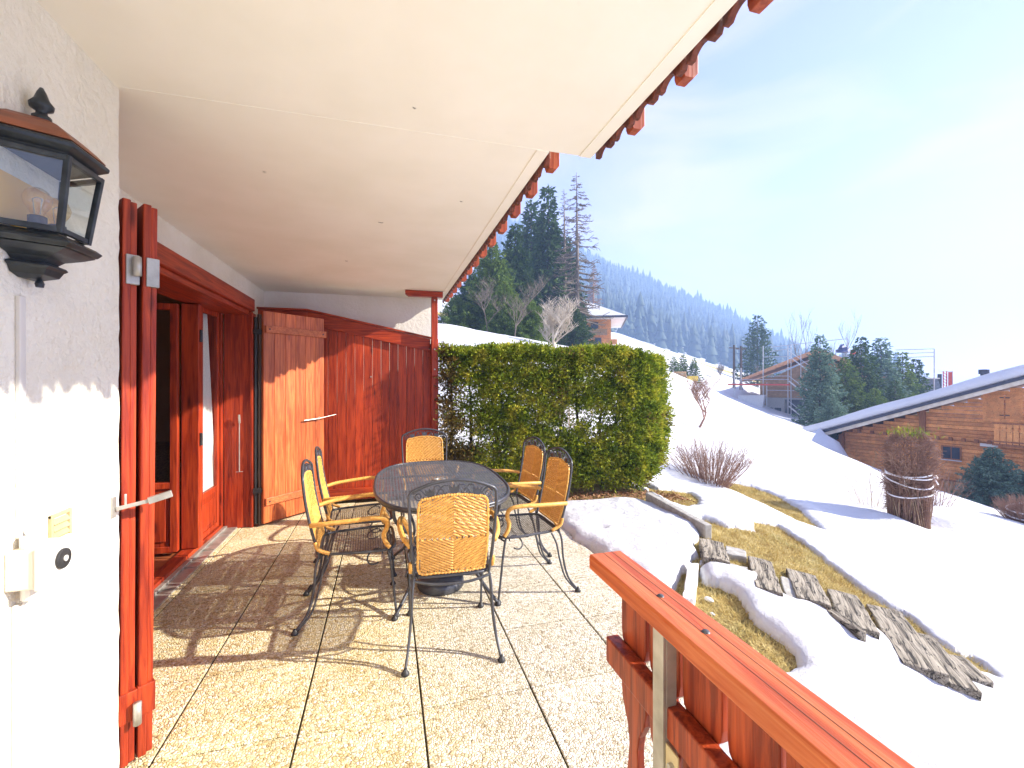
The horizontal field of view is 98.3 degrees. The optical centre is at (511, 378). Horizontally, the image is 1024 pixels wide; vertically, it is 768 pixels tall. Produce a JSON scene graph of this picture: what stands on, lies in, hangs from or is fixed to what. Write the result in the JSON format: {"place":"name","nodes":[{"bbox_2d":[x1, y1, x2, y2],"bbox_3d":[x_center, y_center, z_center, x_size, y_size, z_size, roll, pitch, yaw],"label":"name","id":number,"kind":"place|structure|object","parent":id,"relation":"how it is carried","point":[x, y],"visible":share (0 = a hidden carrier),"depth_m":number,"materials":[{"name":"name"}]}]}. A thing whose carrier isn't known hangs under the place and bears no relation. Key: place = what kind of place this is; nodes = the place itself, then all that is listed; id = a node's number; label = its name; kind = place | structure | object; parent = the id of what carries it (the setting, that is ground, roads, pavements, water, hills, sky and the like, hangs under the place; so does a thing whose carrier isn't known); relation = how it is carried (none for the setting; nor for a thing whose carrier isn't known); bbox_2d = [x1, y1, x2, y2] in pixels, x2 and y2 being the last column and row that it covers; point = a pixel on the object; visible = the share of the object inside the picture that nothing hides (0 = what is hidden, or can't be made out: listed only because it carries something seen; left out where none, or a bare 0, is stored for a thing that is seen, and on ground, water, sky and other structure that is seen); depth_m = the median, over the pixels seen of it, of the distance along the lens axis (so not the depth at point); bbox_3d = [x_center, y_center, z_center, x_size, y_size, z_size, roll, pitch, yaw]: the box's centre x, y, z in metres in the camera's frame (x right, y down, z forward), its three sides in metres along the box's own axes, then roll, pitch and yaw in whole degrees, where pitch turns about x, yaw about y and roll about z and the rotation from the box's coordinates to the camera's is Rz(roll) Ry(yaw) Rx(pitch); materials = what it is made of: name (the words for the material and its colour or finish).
{"place":"outdoors","nodes":[
{"label":"outdoors","id":0,"kind":"place"},
{"bbox_2d":[124,491,685,767],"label":"terrace paving","id":1,"kind":"structure","parent":0,"point":[246,704],"depth_m":2.24,"materials":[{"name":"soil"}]},
{"bbox_2d":[291,459,399,635],"bbox_3d":[-1.037,0.976,2.819,0.602,0.945,0.581,0,0,-18],"label":"garden chair","id":2,"kind":"object","parent":1,"relation":"on","point":[318,525],"visible":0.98,"depth_m":2.73,"materials":[{"name":"black metal"}]},
{"bbox_2d":[256,290,442,499],"bbox_3d":[-1.832,0.203,5.136,2.030,2.495,0.178,0,0,-16],"label":"privacy screen","id":3,"kind":"object","parent":1,"relation":"on","point":[348,393],"visible":0.54,"depth_m":5.24,"materials":[{"name":"red wood"}]},
{"bbox_2d":[307,446,396,589],"bbox_3d":[-1.201,0.976,3.359,0.602,0.945,0.581,0,0,-20],"label":"garden chair","id":4,"kind":"object","parent":1,"relation":"on","point":[329,509],"visible":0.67,"depth_m":3.37,"materials":[{"name":"beige wicker"}]},
{"bbox_2d":[399,428,458,542],"bbox_3d":[-0.817,0.976,4.238,0.581,0.945,0.602,0,0,-16],"label":"garden chair","id":5,"kind":"object","parent":1,"relation":"on","point":[426,449],"visible":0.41,"depth_m":4.46,"materials":[{"name":"beige wicker"}]},
{"bbox_2d":[417,542,463,595],"bbox_3d":[-0.499,1.300,3.102,0.324,0.300,0.324,0,0,-16],"label":"parasol base","id":6,"kind":"object","parent":1,"relation":"on","point":[437,590],"visible":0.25,"depth_m":2.98,"materials":[{"name":"metal"}]},
{"bbox_2d":[373,460,509,620],"bbox_3d":[-0.526,1.087,3.198,0.910,0.726,1.471,0,0,-16],"label":"garden table","id":7,"kind":"object","parent":1,"relation":"on","point":[401,506],"visible":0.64,"depth_m":3.11,"materials":[{"name":"grey metal"}]},
{"bbox_2d":[397,478,504,677],"bbox_3d":[-0.350,0.976,2.489,0.581,0.945,0.602,0,0,-13],"label":"garden chair","id":8,"kind":"object","parent":1,"relation":"on","point":[466,554],"visible":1,"depth_m":2.27,"materials":[{"name":"wicker"}]},
{"bbox_2d":[468,436,551,565],"bbox_3d":[-0.039,0.976,3.732,0.602,0.945,0.581,0,0,-21],"label":"garden chair","id":9,"kind":"object","parent":1,"relation":"on","point":[531,469],"visible":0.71,"depth_m":3.79,"materials":[{"name":"beige wicker"}]},
{"bbox_2d":[479,447,580,602],"bbox_3d":[0.106,0.976,3.150,0.602,0.945,0.581,0,0,-19],"label":"garden chair","id":10,"kind":"object","parent":1,"relation":"on","point":[557,469],"visible":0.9,"depth_m":3.14,"materials":[{"name":"beige wicker"}]},
{"bbox_2d":[589,551,914,767],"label":"balcony railing","id":11,"kind":"object","parent":1,"relation":"on","point":[752,707],"visible":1,"depth_m":0.87,"materials":[{"name":"red wood"}]},
{"bbox_2d":[155,312,993,673],"bbox_3d":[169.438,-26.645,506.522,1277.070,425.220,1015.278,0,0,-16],"label":"ground","id":12,"kind":"structure","parent":0,"point":[163,466],"depth_m":3.88,"materials":[{"name":"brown plant"}]},
{"bbox_2d":[0,0,773,767],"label":"chalet house","id":13,"kind":"structure","parent":12,"relation":"on","point":[368,160],"depth_m":1.65,"materials":[{"name":"paint"}]},
{"bbox_2d":[11,603,21,767],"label":"cable conduit","id":14,"kind":"object","parent":13,"relation":"attached to","point":[16,689],"visible":1,"depth_m":1.15,"materials":[{"name":"white plastic"}]},
{"bbox_2d":[15,295,25,538],"bbox_3d":[-1.296,0.101,1.167,0.012,0.638,0.021,0,0,-16],"label":"cable conduit","id":15,"kind":"object","parent":13,"relation":"attached to","point":[20,410],"visible":1,"depth_m":1.16,"materials":[{"name":"white plastic"}]},
{"bbox_2d":[5,522,71,614],"bbox_3d":[-1.263,0.500,1.190,0.089,0.262,0.124,0,0,-16],"label":"sensor box","id":16,"kind":"object","parent":13,"relation":"attached to","point":[36,564],"visible":1,"depth_m":1.15,"materials":[{"name":"beige plastic"}]},
{"bbox_2d":[0,87,109,287],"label":"wall lantern","id":17,"kind":"object","parent":13,"relation":"attached to","point":[38,246],"depth_m":1.16,"materials":[{"name":"metal"}]},
{"bbox_2d":[48,508,71,537],"bbox_3d":[-1.338,0.485,1.312,0.011,0.180,0.087,0,0,-16],"label":"sign","id":18,"kind":"object","parent":13,"relation":"attached to","point":[60,526],"depth_m":1.31,"materials":[{"name":"yellow paper"}]},
{"bbox_2d":[154,303,178,553],"bbox_3d":[-2.982,0.395,3.465,0.620,1.990,0.050,0,0,-19],"label":"glazed door","id":19,"kind":"structure","parent":13,"relation":"in","point":[166,516],"depth_m":3.53,"materials":[{"name":"red wood"}]},
{"bbox_2d":[203,313,213,491],"bbox_3d":[-2.773,0.385,4.014,0.039,1.930,0.500,0,0,-16],"label":"curtain","id":20,"kind":"object","parent":13,"relation":"hanging from","point":[208,462],"visible":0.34,"depth_m":4.02,"materials":[{"name":"white fabric"}]},
{"bbox_2d":[203,307,218,538],"bbox_3d":[-2.720,0.385,3.946,0.030,2.010,0.510,0,0,-16],"label":"glazed door","id":21,"kind":"structure","parent":13,"relation":"in","point":[210,496],"depth_m":4.14,"materials":[{"name":"red wood"}]},
{"bbox_2d":[438,295,484,329],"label":"spruce tree","id":22,"kind":"object","parent":12,"relation":"on","point":[454,316],"visible":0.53,"depth_m":31.54,"materials":[{"name":"green plant"}]},
{"bbox_2d":[442,273,483,322],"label":"spruce tree","id":23,"kind":"object","parent":12,"relation":"on","point":[472,276],"visible":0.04,"depth_m":35.48,"materials":[{"name":"green plant"}]},
{"bbox_2d":[460,242,523,331],"bbox_3d":[-1.481,-6.258,33.043,6.375,8.252,5.943,0,0,-16],"label":"spruce tree","id":24,"kind":"object","parent":12,"relation":"on","point":[494,268],"visible":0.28,"depth_m":32.31,"materials":[{"name":"green plant"}]},
{"bbox_2d":[479,280,535,337],"bbox_3d":[-0.456,-4.263,29.015,3.731,4.382,3.919,0,0,19],"label":"spruce tree","id":25,"kind":"object","parent":12,"relation":"on","point":[502,317],"visible":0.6,"depth_m":28.59,"materials":[{"name":"green plant"}]},
{"bbox_2d":[501,223,543,318],"bbox_3d":[0.208,-7.970,40.141,5.707,12.124,6.260,0,0,10],"label":"spruce tree","id":26,"kind":"object","parent":12,"relation":"on","point":[516,256],"visible":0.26,"depth_m":39.41,"materials":[{"name":"green plant"}]},
{"bbox_2d":[503,299,556,343],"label":"spruce tree","id":27,"kind":"object","parent":12,"relation":"on","point":[533,323],"visible":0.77,"depth_m":26.55,"materials":[{"name":"green plant"}]},
{"bbox_2d":[518,199,546,297],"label":"spruce tree","id":28,"kind":"object","parent":12,"relation":"on","point":[528,232],"visible":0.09,"depth_m":51.50,"materials":[{"name":"green plant"}]},
{"bbox_2d":[528,185,570,343],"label":"spruce tree","id":29,"kind":"object","parent":12,"relation":"on","point":[547,239],"visible":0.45,"depth_m":45.24,"materials":[{"name":"green plant"}]},
{"bbox_2d":[428,339,675,493],"bbox_3d":[0.532,0.490,6.033,3.536,2.024,1.524,0,0,-16],"label":"clipped hedge","id":30,"kind":"object","parent":12,"relation":"on","point":[633,446],"visible":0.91,"depth_m":5.55,"materials":[{"name":"green plant"}]},
{"bbox_2d":[554,193,574,305],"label":"larch tree","id":31,"kind":"object","parent":12,"relation":"on","point":[563,235],"visible":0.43,"depth_m":45.93,"materials":[{"name":"grey plant"}]},
{"bbox_2d":[550,234,596,342],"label":"spruce tree","id":32,"kind":"object","parent":12,"relation":"on","point":[581,293],"visible":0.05,"depth_m":53.06,"materials":[{"name":"green plant"}]},
{"bbox_2d":[557,306,596,346],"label":"spruce tree","id":33,"kind":"object","parent":12,"relation":"on","point":[576,335],"visible":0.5,"depth_m":33.57,"materials":[{"name":"green plant"}]},
{"bbox_2d":[545,172,614,344],"bbox_3d":[5.460,-9.942,40.009,6.173,17.359,7.715,0,0,40],"label":"larch tree","id":34,"kind":"object","parent":12,"relation":"on","point":[575,276],"visible":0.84,"depth_m":39.95,"materials":[{"name":"grey plant"}]},
{"bbox_2d":[586,264,604,304],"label":"larch tree","id":35,"kind":"object","parent":12,"relation":"on","point":[593,300],"visible":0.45,"depth_m":71.97,"materials":[{"name":"plant"}]},
{"bbox_2d":[583,300,627,344],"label":"hillside chalet","id":36,"kind":"object","parent":12,"relation":"on","point":[618,320],"visible":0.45,"depth_m":57.63,"materials":[{"name":"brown wood"}]},
{"bbox_2d":[590,322,598,328],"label":"window","id":37,"kind":"structure","parent":36,"relation":"in","point":[596,326],"depth_m":57.88,"materials":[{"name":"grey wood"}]},
{"bbox_2d":[594,337,601,343],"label":"window","id":38,"kind":"structure","parent":36,"relation":"in","point":[597,339],"depth_m":57.81,"materials":[{"name":"grey glass"}]},
{"bbox_2d":[536,485,695,503],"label":"leaf litter","id":39,"kind":"object","parent":12,"relation":"on","point":[635,495],"visible":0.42,"depth_m":5.56,"materials":[{"name":"brown plant"}]},
{"bbox_2d":[668,356,683,376],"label":"yew bush","id":40,"kind":"object","parent":12,"relation":"on","point":[672,368],"visible":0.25,"depth_m":43.88,"materials":[{"name":"green plant"}]},
{"bbox_2d":[646,492,711,539],"bbox_3d":[1.690,1.430,4.599,0.070,0.200,1.167,0,0,-10],"label":"kerb stone","id":41,"kind":"object","parent":12,"relation":"on","point":[703,528],"visible":0.53,"depth_m":4.37,"materials":[{"name":"stone"}]},
{"bbox_2d":[676,354,690,377],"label":"yew bush","id":42,"kind":"object","parent":12,"relation":"on","point":[683,368],"visible":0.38,"depth_m":45.81,"materials":[{"name":"green plant"}]},
{"bbox_2d":[474,215,898,384],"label":"distant forest","id":43,"kind":"object","parent":12,"relation":"on","point":[660,315],"visible":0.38,"depth_m":291.90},
{"bbox_2d":[687,358,702,382],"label":"yew bush","id":44,"kind":"object","parent":12,"relation":"on","point":[693,367],"visible":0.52,"depth_m":45.85,"materials":[{"name":"green plant"}]},
{"bbox_2d":[704,596,712,602],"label":"snow","id":45,"kind":"structure","parent":12,"relation":"on","point":[709,599],"depth_m":2.98,"materials":[{"name":"white snow"}]},
{"bbox_2d":[665,433,760,488],"bbox_3d":[3.316,1.363,7.397,1.470,0.902,1.471,0,0,-16],"label":"bare shrub","id":46,"kind":"object","parent":12,"relation":"on","point":[708,475],"visible":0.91,"depth_m":7.28,"materials":[{"name":"brown plant"}]},
{"bbox_2d":[699,538,729,565],"bbox_3d":[1.649,1.478,3.631,0.197,0.168,0.475,6,0,19],"label":"timber sleeper","id":47,"kind":"object","parent":12,"relation":"on","point":[712,550],"visible":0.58,"depth_m":3.57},
{"bbox_2d":[716,364,723,375],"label":"bare bush","id":48,"kind":"object","parent":12,"relation":"on","point":[719,369],"visible":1,"depth_m":54.75,"materials":[{"name":"grey plant"}]},
{"bbox_2d":[438,300,1023,767],"bbox_3d":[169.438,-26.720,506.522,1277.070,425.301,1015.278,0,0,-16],"label":"snow","id":49,"kind":"structure","parent":12,"relation":"on","point":[952,580],"depth_m":4.36,"materials":[{"name":"white snow"}]},
{"bbox_2d":[468,276,512,331],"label":"bare tree","id":50,"kind":"object","parent":49,"relation":"on","point":[483,297],"visible":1,"depth_m":26.71,"materials":[{"name":"grey plant"}]},
{"bbox_2d":[500,276,549,336],"bbox_3d":[0.650,-3.843,23.913,2.375,3.744,3.167,0,0,-42],"label":"bare tree","id":51,"kind":"object","parent":49,"relation":"on","point":[526,304],"visible":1,"depth_m":23.79,"materials":[{"name":"grey plant"}]},
{"bbox_2d":[537,294,579,346],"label":"bare tree","id":52,"kind":"object","parent":49,"relation":"on","point":[564,315],"visible":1,"depth_m":18.75,"materials":[{"name":"grey plant"}]},
{"bbox_2d":[674,372,697,380],"bbox_3d":[12.040,-0.152,30.621,1.522,0.644,1.400,0,0,22],"label":"timber stack","id":53,"kind":"object","parent":49,"relation":"on","point":[684,374],"visible":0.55,"depth_m":30.00,"materials":[{"name":"brown wood"}]},
{"bbox_2d":[683,562,698,604],"bbox_3d":[1.256,1.518,3.106,0.078,0.227,0.635,0,0,25],"label":"edging stone","id":54,"kind":"object","parent":49,"relation":"on","point":[690,585],"visible":0.58,"depth_m":3.05,"materials":[{"name":"stone"}]},
{"bbox_2d":[685,374,718,427],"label":"bare tree","id":55,"kind":"object","parent":49,"relation":"on","point":[699,386],"visible":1,"depth_m":14.36,"materials":[{"name":"brown plant"}]},
{"bbox_2d":[736,346,745,389],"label":"utility pole","id":56,"kind":"object","parent":49,"relation":"on","point":[740,348],"visible":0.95,"depth_m":51.91,"materials":[{"name":"brown wood"}]},
{"bbox_2d":[786,568,831,609],"bbox_3d":[2.131,1.577,3.209,0.201,0.167,0.557,6,1,25],"label":"timber sleeper","id":57,"kind":"object","parent":49,"relation":"on","point":[807,586],"visible":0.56,"depth_m":3.16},
{"bbox_2d":[825,312,861,356],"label":"birch tree","id":58,"kind":"object","parent":49,"relation":"on","point":[849,340],"visible":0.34,"depth_m":75.58,"materials":[{"name":"grey plant"}]},
{"bbox_2d":[826,589,879,639],"bbox_3d":[2.301,1.643,3.015,0.192,0.167,0.571,6,1,26],"label":"timber sleeper","id":59,"kind":"object","parent":49,"relation":"on","point":[851,607],"visible":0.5,"depth_m":2.99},
{"bbox_2d":[871,423,953,528],"bbox_3d":[6.157,1.491,6.895,0.893,1.657,0.986,0,0,-16],"label":"tied shrub","id":60,"kind":"object","parent":49,"relation":"on","point":[917,511],"visible":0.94,"depth_m":6.74,"materials":[{"name":"brown plant"}]},
{"bbox_2d":[884,470,938,498],"bbox_3d":[6.192,1.623,6.896,0.595,0.413,0.583,0,0,-16],"label":"binding rope","id":61,"kind":"object","parent":60,"relation":"attached to","point":[905,477],"visible":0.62,"depth_m":6.68,"materials":[{"name":"white fabric"}]},
{"bbox_2d":[949,654,993,687],"bbox_3d":[2.764,1.834,2.691,0.127,0.167,0.273,6,0,18],"label":"timber sleeper","id":62,"kind":"object","parent":49,"relation":"on","point":[971,671],"visible":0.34,"depth_m":2.64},
{"bbox_2d":[729,345,735,388],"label":"utility pole","id":63,"kind":"object","parent":12,"relation":"on","point":[733,347],"visible":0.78,"depth_m":51.91,"materials":[{"name":"brown wood"}]},
{"bbox_2d":[725,546,746,562],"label":"concrete block","id":64,"kind":"structure","parent":12,"relation":"on","point":[738,554],"depth_m":3.61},
{"bbox_2d":[731,314,778,386],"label":"spruce tree","id":65,"kind":"object","parent":12,"relation":"on","point":[750,356],"visible":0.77,"depth_m":65.53,"materials":[{"name":"green plant"}]},
{"bbox_2d":[747,556,782,596],"bbox_3d":[1.864,1.520,3.289,0.172,0.168,0.631,6,1,24],"label":"timber sleeper","id":66,"kind":"object","parent":12,"relation":"on","point":[767,579],"visible":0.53,"depth_m":3.24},
{"bbox_2d":[780,576,795,597],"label":"snow","id":67,"kind":"structure","parent":12,"relation":"on","point":[786,586],"depth_m":3.18,"materials":[{"name":"white snow"}]},
{"bbox_2d":[784,307,816,363],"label":"birch tree","id":68,"kind":"object","parent":12,"relation":"on","point":[791,341],"visible":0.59,"depth_m":74.55,"materials":[{"name":"grey plant"}]},
{"bbox_2d":[738,350,884,416],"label":"unfinished chalet","id":69,"kind":"object","parent":12,"relation":"on","point":[776,400],"visible":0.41,"depth_m":45.52,"materials":[{"name":"brown wood"}]},
{"bbox_2d":[836,344,850,352],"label":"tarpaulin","id":70,"kind":"object","parent":69,"relation":"on","point":[842,348],"visible":0.94,"depth_m":42.72,"materials":[{"name":"plastic"}]},
{"bbox_2d":[791,334,852,425],"bbox_3d":[20.193,0.574,28.819,3.625,6.989,3.574,0,0,40],"label":"spruce tree","id":71,"kind":"object","parent":12,"relation":"on","point":[822,390],"visible":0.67,"depth_m":28.79,"materials":[{"name":"green plant"}]},
{"bbox_2d":[807,395,848,440],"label":"spruce tree","id":72,"kind":"object","parent":12,"relation":"on","point":[832,412],"visible":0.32,"depth_m":25.88,"materials":[{"name":"green plant"}]},
{"bbox_2d":[728,338,934,416],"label":"scaffolding","id":73,"kind":"object","parent":12,"relation":"on","point":[766,384],"visible":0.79,"depth_m":43.96,"materials":[{"name":"metal"}]},
{"bbox_2d":[827,609,865,641],"bbox_3d":[2.099,1.596,2.784,0.056,0.168,0.268,0,0,-4],"label":"timber sleeper","id":74,"kind":"object","parent":12,"relation":"on","point":[858,632],"visible":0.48,"depth_m":2.73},
{"bbox_2d":[831,357,874,412],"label":"spruce tree","id":75,"kind":"object","parent":12,"relation":"on","point":[852,396],"visible":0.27,"depth_m":31.54,"materials":[{"name":"green plant"}]},
{"bbox_2d":[824,454,885,508],"bbox_3d":[6.171,1.743,7.613,1.322,1.054,1.182,0,0,-16],"label":"bare shrub","id":76,"kind":"object","parent":12,"relation":"on","point":[840,485],"visible":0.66,"depth_m":7.58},
{"bbox_2d":[833,337,888,412],"bbox_3d":[26.074,1.002,33.153,5.072,8.294,5.146,0,0,-16],"label":"spruce tree","id":77,"kind":"object","parent":12,"relation":"on","point":[866,368],"visible":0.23,"depth_m":32.56,"materials":[{"name":"green plant"}]},
{"bbox_2d":[855,388,887,409],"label":"spruce tree","id":78,"kind":"object","parent":12,"relation":"on","point":[871,402],"visible":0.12,"depth_m":28.92,"materials":[{"name":"green plant"}]},
{"bbox_2d":[859,337,912,399],"bbox_3d":[29.079,1.148,35.175,4.975,8.879,5.043,0,0,-16],"label":"spruce tree","id":79,"kind":"object","parent":12,"relation":"on","point":[887,369],"visible":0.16,"depth_m":34.55,"materials":[{"name":"green plant"}]},
{"bbox_2d":[879,381,910,403],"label":"spruce tree","id":80,"kind":"object","parent":12,"relation":"on","point":[892,396],"visible":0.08,"depth_m":29.89,"materials":[{"name":"green plant"}]},
{"bbox_2d":[886,351,922,415],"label":"spruce tree","id":81,"kind":"object","parent":12,"relation":"on","point":[907,380],"visible":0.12,"depth_m":35.61,"materials":[{"name":"green plant"}]},
{"bbox_2d":[866,604,948,687],"bbox_3d":[2.510,1.729,2.860,0.213,0.167,0.813,6,1,27],"label":"timber sleeper","id":82,"kind":"object","parent":12,"relation":"on","point":[900,633],"visible":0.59,"depth_m":2.74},
{"bbox_2d":[903,359,937,416],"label":"spruce tree","id":83,"kind":"object","parent":12,"relation":"on","point":[924,389],"visible":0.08,"depth_m":37.65,"materials":[{"name":"green plant"}]},
{"bbox_2d":[822,369,1023,498],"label":"log chalet","id":84,"kind":"object","parent":12,"relation":"on","point":[998,422],"visible":0.55,"depth_m":19.06,"materials":[{"name":"brown wood"}]},
{"bbox_2d":[802,364,1023,431],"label":"roof snow","id":85,"kind":"structure","parent":84,"relation":"on","point":[989,379],"depth_m":19.09,"materials":[{"name":"white snow"}]},
{"bbox_2d":[941,445,961,461],"bbox_3d":[19.082,3.249,19.229,0.087,0.635,0.652,0,0,-36],"label":"window","id":86,"kind":"structure","parent":84,"relation":"in","point":[951,453],"depth_m":19.23,"materials":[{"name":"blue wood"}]},
{"bbox_2d":[983,391,1023,422],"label":"window frame","id":87,"kind":"structure","parent":84,"relation":"in","point":[985,418],"depth_m":18.13,"materials":[{"name":"brown wood"}]},
{"bbox_2d":[922,374,941,391],"bbox_3d":[38.534,0.768,40.669,1.769,2.350,2.000,0,0,43],"label":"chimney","id":88,"kind":"object","parent":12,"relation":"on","point":[938,382],"visible":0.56,"depth_m":39.95,"materials":[{"name":"concrete"}]},
{"bbox_2d":[943,371,952,386],"bbox_3d":[39.232,0.397,40.009,0.923,2.190,0.200,0,0,43],"label":"site hoist","id":89,"kind":"object","parent":88,"relation":"attached to","point":[950,377],"visible":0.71,"depth_m":39.78,"materials":[{"name":"red paint"}]},
{"bbox_2d":[914,466,974,507],"bbox_3d":[8.058,2.022,8.453,1.176,0.946,1.073,0,0,-16],"label":"bare shrub","id":90,"kind":"object","parent":12,"relation":"on","point":[939,489],"visible":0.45,"depth_m":8.30,"materials":[{"name":"brown plant"}]},
{"bbox_2d":[917,632,981,700],"bbox_3d":[2.621,1.786,2.715,0.137,0.168,0.626,6,1,25],"label":"timber sleeper","id":91,"kind":"object","parent":12,"relation":"on","point":[960,681],"visible":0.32,"depth_m":2.58,"materials":[{"name":"grey wood"}]},
{"bbox_2d":[950,447,1023,508],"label":"spruce tree","id":92,"kind":"object","parent":12,"relation":"on","point":[992,477],"visible":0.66,"depth_m":15.31,"materials":[{"name":"green plant"}]},
{"bbox_2d":[990,493,1023,522],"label":"tied shrub","id":93,"kind":"object","parent":12,"relation":"on","point":[1014,505],"visible":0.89,"depth_m":8.29,"materials":[{"name":"brown plant"}]},
{"bbox_2d":[1006,505,1023,520],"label":"binding rope","id":94,"kind":"object","parent":93,"relation":"attached to","point":[1014,517],"visible":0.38,"depth_m":8.19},
{"bbox_2d":[453,267,1023,408],"bbox_3d":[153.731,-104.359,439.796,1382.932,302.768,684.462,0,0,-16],"label":"hills","id":95,"kind":"structure","parent":0,"point":[701,360],"depth_m":196.77,"materials":[{"name":"white snow"}]},
{"bbox_2d":[508,0,1023,418],"label":"sky","id":96,"kind":"structure","parent":0,"point":[840,159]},
{"bbox_2d":[1015,470,1023,493],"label":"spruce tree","id":97,"kind":"object","parent":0,"point":[1020,483],"visible":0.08,"depth_m":15.64,"materials":[{"name":"green plant"}]}
]}

